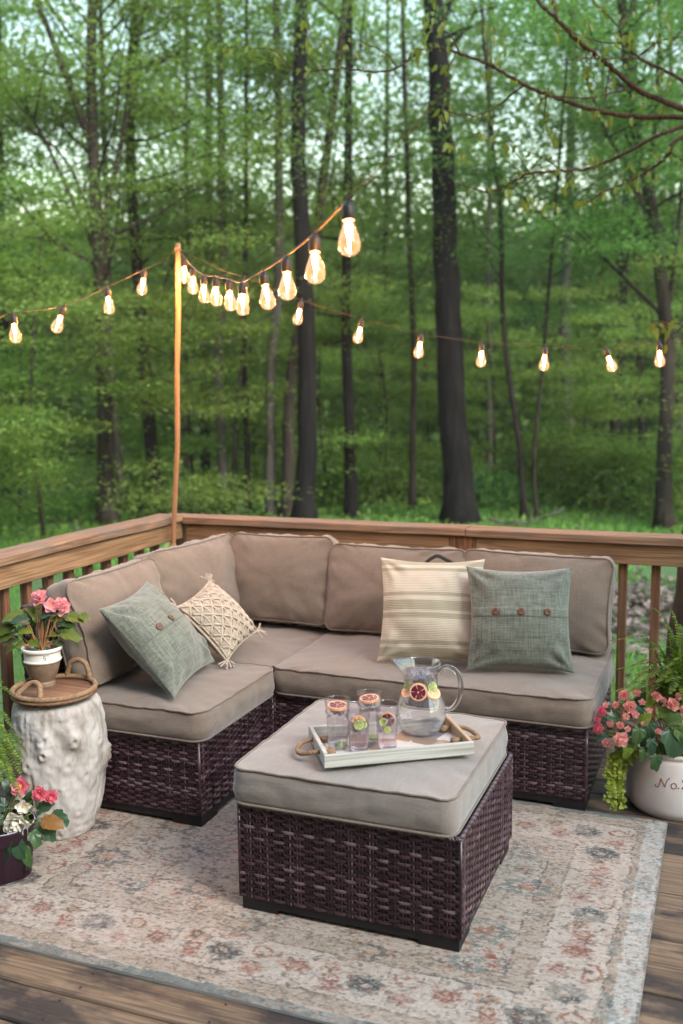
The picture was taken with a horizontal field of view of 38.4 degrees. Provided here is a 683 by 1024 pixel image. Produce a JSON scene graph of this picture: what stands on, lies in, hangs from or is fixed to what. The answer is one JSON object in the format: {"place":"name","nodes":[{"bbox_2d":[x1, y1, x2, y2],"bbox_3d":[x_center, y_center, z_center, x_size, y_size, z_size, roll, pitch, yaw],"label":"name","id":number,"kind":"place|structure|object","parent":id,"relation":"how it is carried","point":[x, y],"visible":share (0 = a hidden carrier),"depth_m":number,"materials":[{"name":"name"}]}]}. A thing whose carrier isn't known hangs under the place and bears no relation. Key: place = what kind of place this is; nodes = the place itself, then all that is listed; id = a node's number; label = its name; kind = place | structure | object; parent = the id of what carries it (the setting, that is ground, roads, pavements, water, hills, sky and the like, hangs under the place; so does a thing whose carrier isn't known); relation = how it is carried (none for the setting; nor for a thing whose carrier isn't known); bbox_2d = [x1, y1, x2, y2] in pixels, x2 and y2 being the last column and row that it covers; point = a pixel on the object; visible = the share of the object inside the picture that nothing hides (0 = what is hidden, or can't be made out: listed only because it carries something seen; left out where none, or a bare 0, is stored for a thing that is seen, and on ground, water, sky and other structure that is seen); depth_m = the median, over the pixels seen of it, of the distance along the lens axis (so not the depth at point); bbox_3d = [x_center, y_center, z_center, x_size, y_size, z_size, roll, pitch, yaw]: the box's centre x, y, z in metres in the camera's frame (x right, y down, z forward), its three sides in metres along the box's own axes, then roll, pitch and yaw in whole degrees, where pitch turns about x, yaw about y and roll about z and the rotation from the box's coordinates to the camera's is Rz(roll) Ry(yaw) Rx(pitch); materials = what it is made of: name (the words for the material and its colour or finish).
{"place":"outdoors","nodes":[
{"label":"outdoors","id":0,"kind":"place"},
{"bbox_2d":[0,322,682,752],"bbox_3d":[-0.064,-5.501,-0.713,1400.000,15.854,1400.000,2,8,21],"label":"ground","id":1,"kind":"structure","parent":0,"point":[668,570],"depth_m":15.95,"materials":[{"name":"plant"}]},
{"bbox_2d":[0,242,97,537],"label":"sapling","id":2,"kind":"object","parent":1,"relation":"on","point":[6,380],"visible":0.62,"depth_m":14.84,"materials":[{"name":"green plant"}]},
{"bbox_2d":[0,283,126,476],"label":"sapling","id":3,"kind":"object","parent":1,"relation":"on","point":[52,404],"visible":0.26,"depth_m":23.76,"materials":[{"name":"green plant"}]},
{"bbox_2d":[1,0,125,288],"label":"forest tree","id":4,"kind":"object","parent":1,"relation":"on","point":[59,270],"visible":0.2,"depth_m":24.66,"materials":[{"name":"green plant"}]},
{"bbox_2d":[0,6,147,325],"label":"forest tree","id":5,"kind":"object","parent":1,"relation":"on","point":[11,137],"visible":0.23,"depth_m":19.12,"materials":[{"name":"green plant"}]},
{"bbox_2d":[0,157,148,521],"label":"sapling","id":6,"kind":"object","parent":1,"relation":"on","point":[21,368],"visible":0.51,"depth_m":16.29,"materials":[{"name":"green plant"}]},
{"bbox_2d":[0,207,190,525],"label":"sapling","id":7,"kind":"object","parent":1,"relation":"on","point":[37,303],"visible":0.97,"depth_m":13.23,"materials":[{"name":"green plant"}]},
{"bbox_2d":[0,0,199,493],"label":"forest tree","id":8,"kind":"object","parent":1,"relation":"on","point":[5,327],"visible":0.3,"depth_m":20.27,"materials":[{"name":"green plant"}]},
{"bbox_2d":[0,180,219,535],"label":"sapling","id":9,"kind":"object","parent":1,"relation":"on","point":[36,454],"visible":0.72,"depth_m":14.75,"materials":[{"name":"green plant"}]},
{"bbox_2d":[1,0,234,514],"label":"beech tree","id":10,"kind":"object","parent":1,"relation":"on","point":[117,447],"visible":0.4,"depth_m":17.80,"materials":[{"name":"green plant"}]},
{"bbox_2d":[76,467,185,514],"bbox_3d":[-3.996,-0.397,18.439,2.062,0.907,2.132,-4,8,-24],"label":"bush","id":11,"kind":"object","parent":1,"relation":"on","point":[92,504],"visible":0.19,"depth_m":18.04,"materials":[{"name":"green plant"}]},
{"bbox_2d":[0,0,319,515],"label":"beech tree","id":12,"kind":"object","parent":1,"relation":"on","point":[149,421],"visible":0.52,"depth_m":17.59,"materials":[{"name":"green plant"}]},
{"bbox_2d":[12,215,334,517],"bbox_3d":[-2.552,-1.890,15.390,5.410,4.551,5.122,2,8,21],"label":"sapling","id":13,"kind":"object","parent":1,"relation":"on","point":[151,405],"visible":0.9,"depth_m":14.99,"materials":[{"name":"green plant"}]},
{"bbox_2d":[65,272,285,481],"bbox_3d":[-3.048,-2.314,18.765,4.304,4.514,4.279,-3,8,-16],"label":"sapling","id":14,"kind":"object","parent":1,"relation":"on","point":[190,448],"visible":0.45,"depth_m":18.56,"materials":[{"name":"green plant"}]},
{"bbox_2d":[0,0,358,525],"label":"beech tree","id":15,"kind":"object","parent":1,"relation":"on","point":[90,127],"visible":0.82,"depth_m":16.49,"materials":[{"name":"green plant"}]},
{"bbox_2d":[123,474,249,518],"bbox_3d":[-2.596,-0.205,16.984,1.968,0.882,1.936,5,9,38],"label":"bush","id":16,"kind":"object","parent":1,"relation":"on","point":[217,509],"visible":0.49,"depth_m":16.69,"materials":[{"name":"green plant"}]},
{"bbox_2d":[6,0,377,474],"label":"forest tree","id":17,"kind":"object","parent":1,"relation":"on","point":[186,460],"visible":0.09,"depth_m":24.70,"materials":[{"name":"green plant"}]},
{"bbox_2d":[67,0,324,480],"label":"forest tree","id":18,"kind":"object","parent":1,"relation":"on","point":[205,461],"visible":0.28,"depth_m":22.91,"materials":[{"name":"green plant"}]},
{"bbox_2d":[84,0,374,513],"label":"maple tree","id":19,"kind":"object","parent":1,"relation":"on","point":[247,467],"visible":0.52,"depth_m":17.27,"materials":[{"name":"green plant"}]},
{"bbox_2d":[49,0,417,506],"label":"maple tree","id":20,"kind":"object","parent":1,"relation":"on","point":[222,461],"visible":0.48,"depth_m":17.71,"materials":[{"name":"green plant"}]},
{"bbox_2d":[201,454,295,505],"bbox_3d":[-1.776,-0.655,19.402,2.520,1.011,2.452,2,8,21],"label":"bush","id":21,"kind":"object","parent":1,"relation":"on","point":[256,471],"visible":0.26,"depth_m":19.12,"materials":[{"name":"green plant"}]},
{"bbox_2d":[161,301,360,474],"bbox_3d":[-1.817,-2.504,21.385,4.243,4.158,4.791,-4,8,-26],"label":"sapling","id":22,"kind":"object","parent":1,"relation":"on","point":[252,445],"visible":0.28,"depth_m":21.26,"materials":[{"name":"green plant"}]},
{"bbox_2d":[123,0,430,516],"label":"maple tree","id":23,"kind":"object","parent":1,"relation":"on","point":[271,504],"visible":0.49,"depth_m":17.24,"materials":[{"name":"green plant"}]},
{"bbox_2d":[187,0,394,517],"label":"oak tree","id":24,"kind":"object","parent":1,"relation":"on","point":[305,479],"visible":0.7,"depth_m":15.66,"materials":[{"name":"green plant"}]},
{"bbox_2d":[185,0,428,516],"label":"maple tree","id":25,"kind":"object","parent":1,"relation":"on","point":[287,477],"visible":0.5,"depth_m":17.01,"materials":[{"name":"green plant"}]},
{"bbox_2d":[229,240,409,443],"bbox_3d":[-0.793,-3.782,24.609,5.376,5.889,5.324,2,8,21],"label":"sapling","id":26,"kind":"object","parent":1,"relation":"on","point":[329,357],"visible":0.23,"depth_m":24.37,"materials":[{"name":"green plant"}]},
{"bbox_2d":[212,279,434,504],"bbox_3d":[-0.064,-2.220,18.315,4.757,4.363,5.137,2,8,21],"label":"sapling","id":27,"kind":"object","parent":1,"relation":"on","point":[333,334],"visible":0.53,"depth_m":17.90,"materials":[{"name":"green plant"}]},
{"bbox_2d":[277,465,384,508],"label":"bush","id":28,"kind":"object","parent":1,"relation":"on","point":[331,486],"visible":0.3,"depth_m":18.34,"materials":[{"name":"green plant"}]},
{"bbox_2d":[0,488,675,717],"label":"leaf litter","id":29,"kind":"object","parent":1,"relation":"on","point":[644,604],"visible":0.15,"depth_m":9.89,"materials":[{"name":"plant"}]},
{"bbox_2d":[0,0,682,469],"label":"woodland","id":30,"kind":"object","parent":1,"relation":"on","point":[522,288],"visible":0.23,"depth_m":28.54,"materials":[{"name":"plant"}]},
{"bbox_2d":[0,718,682,1023],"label":"deck","id":31,"kind":"structure","parent":1,"relation":"on","point":[36,988],"depth_m":2.63,"materials":[{"name":"brown wood"}]},
{"bbox_2d":[133,532,339,691],"bbox_3d":[-0.491,0.573,4.564,0.808,0.887,0.784,2,8,21],"label":"sofa section","id":32,"kind":"object","parent":31,"relation":"on","point":[275,586],"visible":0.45,"depth_m":4.60,"materials":[{"name":"fabric"}]},
{"bbox_2d":[0,796,667,1023],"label":"area rug","id":33,"kind":"object","parent":31,"relation":"on","point":[561,925],"visible":0.52,"depth_m":2.89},
{"bbox_2d":[0,808,36,885],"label":"plastic pot","id":34,"kind":"object","parent":33,"relation":"on","point":[13,869],"visible":0.63,"depth_m":3.17,"materials":[{"name":"plastic"}]},
{"bbox_2d":[0,775,69,866],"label":"begonia plant","id":35,"kind":"object","parent":34,"relation":"in","point":[47,826],"visible":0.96,"depth_m":3.21,"materials":[{"name":"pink plant"}]},
{"bbox_2d":[8,693,111,840],"bbox_3d":[-1.023,0.907,3.559,0.363,0.507,0.366,2,8,21],"label":"stump table","id":36,"kind":"object","parent":33,"relation":"on","point":[67,755],"visible":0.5,"depth_m":3.41,"materials":[{"name":"ceramic"}]},
{"bbox_2d":[10,657,97,705],"bbox_3d":[-1.027,0.601,3.501,0.306,0.098,0.305,2,8,21],"label":"round tray","id":37,"kind":"object","parent":36,"relation":"on","point":[68,687],"visible":0.9,"depth_m":3.48,"materials":[{"name":"brown wood"}]},
{"bbox_2d":[20,641,62,687],"bbox_3d":[-1.085,0.556,3.563,0.147,0.143,0.147,2,8,21],"label":"flower pot","id":38,"kind":"object","parent":37,"relation":"on","point":[42,667],"visible":0.78,"depth_m":3.51,"materials":[{"name":"white ceramic"}]},
{"bbox_2d":[0,589,90,666],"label":"begonia plant","id":39,"kind":"object","parent":38,"relation":"in","point":[57,609],"visible":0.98,"depth_m":3.56,"materials":[{"name":"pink plant"}]},
{"bbox_2d":[20,557,274,826],"bbox_3d":[-0.744,0.667,3.929,0.810,0.870,0.674,2,8,21],"label":"sofa section","id":40,"kind":"object","parent":33,"relation":"on","point":[193,742],"visible":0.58,"depth_m":3.69,"materials":[{"name":"fabric"}]},
{"bbox_2d":[99,581,214,698],"bbox_3d":[-0.699,0.478,3.792,0.211,0.430,0.435,-41,-1,16],"label":"throw pillow","id":41,"kind":"object","parent":40,"relation":"on","point":[162,641],"visible":1,"depth_m":3.65,"materials":[{"name":"green fabric"}]},
{"bbox_2d":[170,573,266,669],"bbox_3d":[-0.522,0.457,4.166,0.167,0.394,0.413,-44,-1,24],"label":"throw pillow","id":42,"kind":"object","parent":40,"relation":"on","point":[220,620],"visible":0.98,"depth_m":4.08,"materials":[{"name":"fabric"}]},
{"bbox_2d":[233,699,512,951],"bbox_3d":[0.124,0.956,3.171,0.726,0.472,0.719,2,8,21],"label":"ottoman","id":43,"kind":"object","parent":33,"relation":"on","point":[417,849],"visible":0.88,"depth_m":2.88,"materials":[{"name":"wicker"}]},
{"bbox_2d":[295,714,480,768],"bbox_3d":[0.148,0.707,3.049,0.591,0.042,0.262,-2,8,-12],"label":"serving tray","id":44,"kind":"object","parent":43,"relation":"on","point":[451,738],"visible":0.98,"depth_m":2.96,"materials":[{"name":"white wood"}]},
{"bbox_2d":[324,695,349,748],"bbox_3d":[-0.012,0.648,3.013,0.080,0.153,0.080,2,8,19],"label":"drinking glass","id":45,"kind":"object","parent":44,"relation":"on","point":[337,725],"visible":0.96,"depth_m":2.99,"materials":[{"name":"clear glass"}]},
{"bbox_2d":[327,700,347,710],"bbox_3d":[-0.013,0.593,3.006,0.063,0.008,0.063,7,14,26],"label":"orange slice","id":46,"kind":"object","parent":45,"relation":"on","point":[339,704],"visible":1,"depth_m":3.00,"materials":[{"name":"food"}]},
{"bbox_2d":[346,700,370,751],"bbox_3d":[0.052,0.655,2.981,0.076,0.146,0.076,-4,8,-26],"label":"drinking glass","id":47,"kind":"object","parent":44,"relation":"on","point":[358,740],"visible":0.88,"depth_m":2.96,"materials":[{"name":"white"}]},
{"bbox_2d":[353,719,363,729],"bbox_3d":[0.052,0.640,2.950,0.033,0.033,0.006,-35,1,1],"label":"lime slice","id":48,"kind":"object","parent":47,"relation":"in","point":[358,724],"visible":1,"depth_m":2.95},
{"bbox_2d":[357,695,381,741],"bbox_3d":[0.088,0.639,3.072,0.080,0.153,0.080,-7,10,-40],"label":"drinking glass","id":49,"kind":"object","parent":44,"relation":"on","point":[365,712],"visible":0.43,"depth_m":3.04,"materials":[{"name":"clear glass"}]},
{"bbox_2d":[359,694,379,703],"bbox_3d":[0.087,0.583,3.064,0.063,0.008,0.063,1,13,29],"label":"orange slice","id":50,"kind":"object","parent":49,"relation":"on","point":[370,698],"visible":0.99,"depth_m":3.06,"materials":[{"name":"food"}]},
{"bbox_2d":[374,701,398,748],"bbox_3d":[0.138,0.653,2.990,0.076,0.146,0.076,-2,7,-9],"label":"drinking glass","id":51,"kind":"object","parent":44,"relation":"on","point":[386,741],"visible":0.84,"depth_m":2.97,"materials":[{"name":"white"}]},
{"bbox_2d":[380,712,395,724],"bbox_3d":[0.139,0.630,2.971,0.050,0.050,0.006,-40,-2,1],"label":"orange slice","id":52,"kind":"object","parent":51,"relation":"in","point":[387,715],"visible":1,"depth_m":2.97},
{"bbox_2d":[394,656,463,736],"bbox_3d":[0.265,0.587,3.120,0.191,0.240,0.162,6,10,40],"label":"glass pitcher","id":53,"kind":"object","parent":44,"relation":"on","point":[425,717],"visible":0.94,"depth_m":3.08,"materials":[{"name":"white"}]},
{"bbox_2d":[409,683,427,701],"bbox_3d":[0.240,0.564,3.071,0.058,0.058,0.008,43,8,7],"label":"orange slice","id":54,"kind":"object","parent":53,"relation":"in","point":[418,692],"visible":1,"depth_m":3.07,"materials":[{"name":"food"}]},
{"bbox_2d":[427,688,440,699],"bbox_3d":[0.287,0.568,3.088,0.052,0.008,0.052,38,40,11],"label":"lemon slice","id":55,"kind":"object","parent":53,"relation":"in","point":[436,694],"visible":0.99,"depth_m":3.08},
{"bbox_2d":[0,513,682,776],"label":"deck railing","id":56,"kind":"object","parent":31,"relation":"attached to","point":[25,565],"visible":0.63,"depth_m":4.47,"materials":[{"name":"brown wood"}]},
{"bbox_2d":[170,243,180,545],"bbox_3d":[-0.830,-0.182,4.973,0.108,2.299,0.036,-1,7,-1],"label":"wooden pole","id":57,"kind":"object","parent":56,"relation":"attached to","point":[176,385],"visible":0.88,"depth_m":4.91,"materials":[{"name":"brown wood"}]},
{"bbox_2d":[0,251,173,337],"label":"string light","id":58,"kind":"object","parent":57,"relation":"hanging from","point":[61,312],"visible":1,"depth_m":4.40,"materials":[{"name":"glass"}]},
{"bbox_2d":[179,0,494,311],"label":"string light","id":59,"kind":"object","parent":57,"relation":"hanging from","point":[347,207],"visible":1,"depth_m":2.84,"materials":[{"name":"glass"}]},
{"bbox_2d":[179,248,682,366],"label":"string light","id":60,"kind":"object","parent":57,"relation":"hanging from","point":[481,349],"visible":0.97,"depth_m":4.99,"materials":[{"name":"glass"}]},
{"bbox_2d":[273,543,465,732],"bbox_3d":[0.160,0.613,4.295,0.697,0.863,0.809,2,8,21],"label":"sofa section","id":61,"kind":"object","parent":31,"relation":"on","point":[338,660],"visible":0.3,"depth_m":4.27,"materials":[{"name":"fabric"}]},
{"bbox_2d":[377,554,484,661],"bbox_3d":[0.371,0.397,4.064,0.435,0.455,0.186,1,-12,10],"label":"throw pillow","id":62,"kind":"object","parent":61,"relation":"on","point":[426,609],"visible":0.77,"depth_m":4.00,"materials":[{"name":"fabric"}]},
{"bbox_2d":[430,548,617,810],"bbox_3d":[0.750,0.634,4.063,0.687,0.867,0.808,2,8,21],"label":"sofa section","id":63,"kind":"object","parent":31,"relation":"on","point":[556,748],"visible":0.45,"depth_m":3.76,"materials":[{"name":"fabric"}]},
{"bbox_2d":[466,566,574,673],"bbox_3d":[0.710,0.426,3.910,0.424,0.420,0.212,0,-9,7],"label":"throw pillow","id":64,"kind":"object","parent":63,"relation":"on","point":[519,619],"visible":1,"depth_m":3.85,"materials":[{"name":"green fabric"}]},
{"bbox_2d":[627,734,682,820],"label":"crock","id":65,"kind":"object","parent":31,"relation":"on","point":[658,793],"visible":0.66,"depth_m":3.59,"materials":[{"name":"ceramic"}]},
{"bbox_2d":[602,747,646,810],"bbox_3d":[1.066,0.966,3.661,0.227,0.263,0.102,-3,8,-19],"label":"creeping jenny","id":66,"kind":"object","parent":65,"relation":"in","point":[616,773],"visible":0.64,"depth_m":3.62,"materials":[{"name":"green plant"}]},
{"bbox_2d":[592,687,682,771],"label":"begonia plant","id":67,"kind":"object","parent":65,"relation":"in","point":[644,732],"visible":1,"depth_m":3.58,"materials":[{"name":"pink plant"}]},
{"bbox_2d":[609,608,682,712],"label":"fern","id":68,"kind":"object","parent":65,"relation":"on","point":[670,676],"visible":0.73,"depth_m":3.66,"materials":[{"name":"plant"}]},
{"bbox_2d":[0,433,682,551],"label":"undergrowth","id":69,"kind":"object","parent":1,"relation":"on","point":[421,501],"visible":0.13,"depth_m":17.40,"materials":[{"name":"green plant"}]},
{"bbox_2d":[154,0,547,517],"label":"maple tree","id":70,"kind":"object","parent":1,"relation":"on","point":[351,506],"visible":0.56,"depth_m":17.04,"materials":[{"name":"green plant"}]},
{"bbox_2d":[256,275,489,478],"bbox_3d":[1.128,-2.571,19.610,5.026,4.606,5.244,5,10,39],"label":"sapling","id":71,"kind":"object","parent":1,"relation":"on","point":[423,391],"visible":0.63,"depth_m":19.56,"materials":[{"name":"green plant"}]},
{"bbox_2d":[253,0,510,457],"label":"forest tree","id":72,"kind":"object","parent":1,"relation":"on","point":[385,233],"visible":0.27,"depth_m":26.75,"materials":[{"name":"green plant"}]},
{"bbox_2d":[321,461,442,509],"bbox_3d":[0.932,-0.547,18.947,2.564,0.891,2.477,-5,8,-28],"label":"bush","id":73,"kind":"object","parent":1,"relation":"on","point":[400,486],"visible":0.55,"depth_m":18.39,"materials":[{"name":"green plant"}]},
{"bbox_2d":[269,0,541,510],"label":"maple tree","id":74,"kind":"object","parent":1,"relation":"on","point":[412,495],"visible":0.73,"depth_m":17.71,"materials":[{"name":"green plant"}]},
{"bbox_2d":[375,452,487,498],"bbox_3d":[1.806,-0.747,19.923,2.500,0.953,2.383,2,8,21],"label":"bush","id":75,"kind":"object","parent":1,"relation":"on","point":[437,475],"visible":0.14,"depth_m":19.47,"materials":[{"name":"green plant"}]},
{"bbox_2d":[352,276,517,463],"bbox_3d":[1.945,-3.009,22.745,4.162,4.625,5.006,-1,7,-3],"label":"sapling","id":76,"kind":"object","parent":1,"relation":"on","point":[395,418],"visible":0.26,"depth_m":22.68,"materials":[{"name":"green plant"}]},
{"bbox_2d":[216,0,682,214],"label":"overhanging oak","id":77,"kind":"object","parent":1,"relation":"on","point":[595,112],"visible":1,"depth_m":5.99,"materials":[{"name":"green plant"}]},
{"bbox_2d":[648,319,682,354],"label":"leafy twig","id":78,"kind":"object","parent":77,"relation":"attached to","point":[654,330],"visible":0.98,"depth_m":5.62,"materials":[{"name":"green plant"}]},
{"bbox_2d":[391,0,558,525],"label":"oak tree","id":79,"kind":"object","parent":1,"relation":"on","point":[459,505],"visible":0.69,"depth_m":15.94,"materials":[{"name":"brown plant"}]},
{"bbox_2d":[362,245,594,474],"bbox_3d":[2.873,-2.988,20.740,5.239,5.125,5.398,2,8,21],"label":"sapling","id":80,"kind":"object","parent":1,"relation":"on","point":[493,447],"visible":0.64,"depth_m":20.68,"materials":[{"name":"green plant"}]},
{"bbox_2d":[438,466,544,510],"bbox_3d":[2.804,-0.452,18.461,2.013,0.862,1.964,-6,9,-38],"label":"bush","id":81,"kind":"object","parent":1,"relation":"on","point":[489,485],"visible":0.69,"depth_m":18.02,"materials":[{"name":"green plant"}]},
{"bbox_2d":[329,0,664,469],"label":"forest tree","id":82,"kind":"object","parent":1,"relation":"on","point":[489,406],"visible":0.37,"depth_m":25.00,"materials":[{"name":"green plant"}]},
{"bbox_2d":[356,0,648,519],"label":"hornbeam tree","id":83,"kind":"object","parent":1,"relation":"on","point":[523,507],"visible":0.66,"depth_m":16.15,"materials":[{"name":"green plant"}]},
{"bbox_2d":[356,0,682,530],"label":"hickory tree","id":84,"kind":"object","parent":1,"relation":"on","point":[663,512],"visible":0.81,"depth_m":15.14,"materials":[{"name":"green plant"}]},
{"bbox_2d":[489,507,564,525],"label":"fallen branch","id":85,"kind":"object","parent":1,"relation":"on","point":[512,522],"visible":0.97,"depth_m":15.18,"materials":[{"name":"wood"}]},
{"bbox_2d":[399,0,682,520],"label":"hornbeam tree","id":86,"kind":"object","parent":1,"relation":"on","point":[547,309],"visible":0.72,"depth_m":16.21,"materials":[{"name":"green plant"}]},
{"bbox_2d":[491,440,600,496],"bbox_3d":[4.229,-0.941,20.457,2.560,1.205,2.535,-2,8,-11],"label":"bush","id":87,"kind":"object","parent":1,"relation":"on","point":[549,483],"visible":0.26,"depth_m":19.99,"materials":[{"name":"green plant"}]},
{"bbox_2d":[452,0,682,467],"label":"poplar tree","id":88,"kind":"object","parent":1,"relation":"on","point":[565,334],"visible":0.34,"depth_m":23.90,"materials":[{"name":"green plant"}]},
{"bbox_2d":[508,425,653,509],"bbox_3d":[4.924,-0.964,19.443,3.318,1.572,3.564,2,8,21],"label":"bush","id":89,"kind":"object","parent":1,"relation":"on","point":[547,474],"visible":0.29,"depth_m":19.05,"materials":[{"name":"green plant"}]},
{"bbox_2d":[486,284,682,479],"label":"sapling","id":90,"kind":"object","parent":1,"relation":"on","point":[588,364],"visible":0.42,"depth_m":19.82,"materials":[{"name":"green plant"}]},
{"bbox_2d":[489,0,682,447],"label":"poplar tree","id":91,"kind":"object","parent":1,"relation":"on","point":[613,427],"visible":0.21,"depth_m":21.91,"materials":[{"name":"green plant"}]},
{"bbox_2d":[491,297,682,501],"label":"sapling","id":92,"kind":"object","parent":1,"relation":"on","point":[611,379],"visible":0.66,"depth_m":17.76,"materials":[{"name":"green plant"}]},
{"bbox_2d":[500,0,682,453],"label":"forest tree","id":93,"kind":"object","parent":1,"relation":"on","point":[641,425],"visible":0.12,"depth_m":24.93,"materials":[{"name":"green plant"}]},
{"bbox_2d":[514,0,682,445],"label":"forest tree","id":94,"kind":"object","parent":1,"relation":"on","point":[594,335],"visible":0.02,"depth_m":29.55,"materials":[{"name":"green plant"}]},
{"bbox_2d":[519,59,682,308],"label":"forest tree","id":95,"kind":"object","parent":1,"relation":"on","point":[651,279],"visible":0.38,"depth_m":22.23,"materials":[{"name":"green plant"}]},
{"bbox_2d":[534,4,682,451],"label":"forest tree","id":96,"kind":"object","parent":1,"relation":"on","point":[678,335],"visible":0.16,"depth_m":25.93,"materials":[{"name":"green plant"}]},
{"bbox_2d":[538,239,682,511],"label":"sapling","id":97,"kind":"object","parent":1,"relation":"on","point":[678,499],"visible":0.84,"depth_m":15.52,"materials":[{"name":"green plant"}]},
{"bbox_2d":[554,446,682,514],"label":"bush","id":98,"kind":"object","parent":1,"relation":"on","point":[602,472],"visible":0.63,"depth_m":17.54,"materials":[{"name":"green plant"}]},
{"bbox_2d":[607,430,682,522],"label":"bush","id":99,"kind":"object","parent":1,"relation":"on","point":[633,507],"visible":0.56,"depth_m":16.85,"materials":[{"name":"green plant"}]},
{"bbox_2d":[659,528,682,719],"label":"leaning tree","id":100,"kind":"object","parent":1,"relation":"on","point":[677,607],"visible":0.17,"depth_m":5.27,"materials":[{"name":"brown plant"}]},
{"bbox_2d":[1,0,682,273],"label":"sky","id":101,"kind":"structure","parent":0,"point":[394,7],"materials":[{"name":"white"}]},
{"bbox_3d":[-1.343,1.067,3.522,0.242,0.223,0.242,2,8,21],"label":"clay pot","id":102,"kind":"object","parent":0,"visible":0},
{"bbox_2d":[0,679,26,793],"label":"fern","id":103,"kind":"object","parent":102,"relation":"in","point":[5,763],"visible":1,"depth_m":3.19,"materials":[{"name":"plant"}]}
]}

